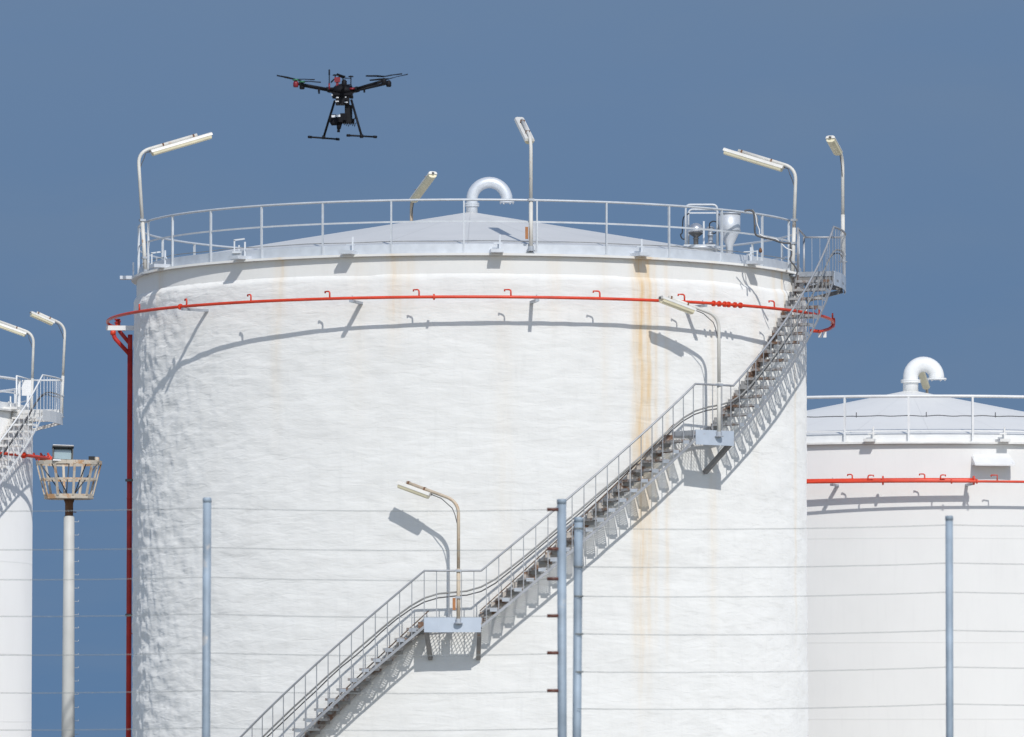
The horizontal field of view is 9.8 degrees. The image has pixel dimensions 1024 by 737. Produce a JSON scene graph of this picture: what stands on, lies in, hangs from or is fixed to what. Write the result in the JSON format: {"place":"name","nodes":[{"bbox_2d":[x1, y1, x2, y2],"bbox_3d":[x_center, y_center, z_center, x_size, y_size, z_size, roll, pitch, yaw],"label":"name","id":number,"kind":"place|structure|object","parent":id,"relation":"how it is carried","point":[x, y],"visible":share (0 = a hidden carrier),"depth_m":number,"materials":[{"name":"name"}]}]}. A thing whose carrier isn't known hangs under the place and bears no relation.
{"place":"outdoors","nodes":[
{"label":"outdoors","id":0,"kind":"place"},
{"bbox_2d":[277,69,407,140],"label":"drone","id":1,"kind":"object","parent":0,"point":[343,92],"visible":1,"depth_m":68.22,"materials":[{"name":"black plastic"}]},
{"bbox_2d":[0,0,1023,736],"label":"sky","id":2,"kind":"structure","parent":0,"point":[641,101],"materials":[{"name":"blue"}]},
{"label":"ground","id":3,"kind":"structure","parent":0,"visible":0},
{"bbox_2d":[0,396,32,736],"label":"storage tank","id":4,"kind":"object","parent":3,"relation":"on","point":[16,489],"visible":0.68,"depth_m":159.76,"materials":[{"name":"white metal"}]},
{"bbox_2d":[0,376,28,406],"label":"guard rail","id":5,"kind":"object","parent":4,"relation":"on","point":[19,389],"visible":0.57,"depth_m":160.50,"materials":[{"name":"white metal"}]},
{"bbox_2d":[0,320,34,409],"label":"tube lamp","id":6,"kind":"object","parent":4,"relation":"on","point":[13,329],"visible":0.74,"depth_m":161.52,"materials":[{"name":"metal"}]},
{"bbox_2d":[0,451,51,459],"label":"sprinkler pipe","id":7,"kind":"object","parent":4,"relation":"attached to","point":[38,457],"visible":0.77,"depth_m":159.53,"materials":[{"name":"red metal"}]},
{"bbox_2d":[0,374,62,483],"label":"staircase","id":8,"kind":"structure","parent":4,"relation":"attached to","point":[54,416],"depth_m":159.39,"materials":[{"name":"white metal"}]},
{"bbox_2d":[22,380,30,395],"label":"sign panel","id":9,"kind":"object","parent":8,"relation":"attached to","point":[26,387],"visible":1,"depth_m":160.97,"materials":[{"name":"white paint"}]},
{"bbox_2d":[29,311,65,416],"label":"tube lamp","id":10,"kind":"object","parent":8,"relation":"on","point":[44,318],"visible":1,"depth_m":161.74,"materials":[{"name":"metal"}]},
{"bbox_2d":[36,444,101,736],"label":"light mast","id":11,"kind":"object","parent":3,"relation":"on","point":[62,455],"visible":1,"depth_m":139.76,"materials":[{"name":"metal"}]},
{"bbox_2d":[0,497,566,736],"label":"wire fence","id":12,"kind":"object","parent":3,"relation":"on","point":[560,616],"visible":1,"depth_m":44.67,"materials":[{"name":"grey metal"}]},
{"bbox_2d":[120,177,807,736],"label":"storage tank","id":13,"kind":"object","parent":3,"relation":"on","point":[322,427],"visible":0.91,"depth_m":120.59,"materials":[{"name":"white metal"}]},
{"bbox_2d":[110,319,132,736],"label":"riser pipe","id":14,"kind":"object","parent":13,"relation":"attached to","point":[129,479],"visible":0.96,"depth_m":126.91,"materials":[{"name":"red metal"}]},
{"bbox_2d":[151,251,161,263],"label":"edge frame","id":15,"kind":"object","parent":13,"relation":"attached to","point":[152,253],"visible":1,"depth_m":124.58,"materials":[{"name":"paint"}]},
{"bbox_2d":[137,132,212,274],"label":"tube lamp","id":16,"kind":"object","parent":13,"relation":"on","point":[174,144],"visible":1,"depth_m":125.01,"materials":[{"name":"metal"}]},
{"bbox_2d":[232,238,244,253],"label":"edge frame","id":17,"kind":"object","parent":13,"relation":"attached to","point":[235,252],"visible":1,"depth_m":121.89,"materials":[{"name":"paint"}]},
{"bbox_2d":[138,198,799,272],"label":"guard rail","id":18,"kind":"object","parent":13,"relation":"on","point":[261,227],"visible":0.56,"depth_m":121.41,"materials":[{"name":"metal"}]},
{"bbox_2d":[409,171,436,220],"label":"tube lamp","id":19,"kind":"object","parent":18,"relation":"attached to","point":[424,185],"visible":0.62,"depth_m":133.44,"materials":[{"name":"metal"}]},
{"bbox_2d":[514,117,534,251],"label":"tube lamp","id":20,"kind":"object","parent":18,"relation":"attached to","point":[524,130],"visible":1,"depth_m":120.17,"materials":[{"name":"metal"}]},
{"bbox_2d":[723,148,797,276],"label":"tube lamp","id":21,"kind":"object","parent":18,"relation":"attached to","point":[759,160],"visible":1,"depth_m":124.94,"materials":[{"name":"metal"}]},
{"bbox_2d":[744,209,797,276],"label":"cable bundle","id":22,"kind":"object","parent":18,"relation":"hanging from","point":[760,235],"visible":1,"depth_m":121.90,"materials":[{"name":"white paint"}]},
{"bbox_2d":[106,289,834,337],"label":"sprinkler pipe","id":23,"kind":"object","parent":13,"relation":"attached to","point":[536,298],"visible":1,"depth_m":120.67,"materials":[{"name":"red metal"}]},
{"bbox_2d":[240,226,845,736],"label":"staircase","id":24,"kind":"structure","parent":13,"relation":"attached to","point":[822,280],"depth_m":119.80,"materials":[{"name":"metal"}]},
{"bbox_2d":[396,481,462,623],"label":"tube lamp","id":25,"kind":"object","parent":24,"relation":"attached to","point":[418,490],"visible":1,"depth_m":118.75,"materials":[{"name":"metal"}]},
{"bbox_2d":[658,296,723,436],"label":"tube lamp","id":26,"kind":"object","parent":24,"relation":"attached to","point":[680,305],"visible":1,"depth_m":120.63,"materials":[{"name":"metal"}]},
{"bbox_2d":[825,135,846,262],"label":"tube lamp","id":27,"kind":"object","parent":24,"relation":"attached to","point":[834,145],"visible":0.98,"depth_m":126.58,"materials":[{"name":"metal"}]},
{"bbox_2d":[680,204,718,251],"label":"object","id":28,"kind":"object","parent":13,"relation":"on","point":[696,234],"visible":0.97,"depth_m":122.92,"materials":[{"name":"silver metal"}]},
{"bbox_2d":[717,212,740,253],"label":"funnel hopper","id":29,"kind":"object","parent":13,"relation":"on","point":[731,221],"visible":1,"depth_m":123.15,"materials":[{"name":"silver metal"}]},
{"bbox_2d":[744,248,761,260],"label":"roof fitting","id":30,"kind":"object","parent":13,"relation":"on","point":[760,250],"visible":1,"depth_m":122.07,"materials":[{"name":"paint"}]},
{"bbox_2d":[572,516,1023,736],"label":"wire fence","id":31,"kind":"object","parent":3,"relation":"on","point":[577,614],"visible":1,"depth_m":44.68,"materials":[{"name":"grey metal"}]},
{"bbox_2d":[806,357,1023,736],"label":"storage tank","id":32,"kind":"object","parent":3,"relation":"on","point":[988,612],"visible":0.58,"depth_m":140.78,"materials":[{"name":"white metal"}]},
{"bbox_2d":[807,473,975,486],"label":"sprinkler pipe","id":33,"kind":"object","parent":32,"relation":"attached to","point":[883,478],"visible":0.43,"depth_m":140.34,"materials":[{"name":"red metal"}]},
{"bbox_2d":[807,394,1023,441],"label":"guard rail","id":34,"kind":"object","parent":32,"relation":"on","point":[972,430],"visible":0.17,"depth_m":140.97,"materials":[{"name":"grey metal"}]},
{"bbox_2d":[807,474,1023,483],"bbox_3d":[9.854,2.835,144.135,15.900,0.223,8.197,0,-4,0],"label":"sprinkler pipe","id":35,"kind":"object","parent":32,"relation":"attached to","point":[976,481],"visible":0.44,"depth_m":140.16,"materials":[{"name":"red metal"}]},
{"bbox_2d":[919,372,929,392],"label":"tube lamp","id":36,"kind":"object","parent":32,"relation":"on","point":[924,381],"visible":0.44,"depth_m":154.75,"materials":[{"name":"metal"}]}
]}

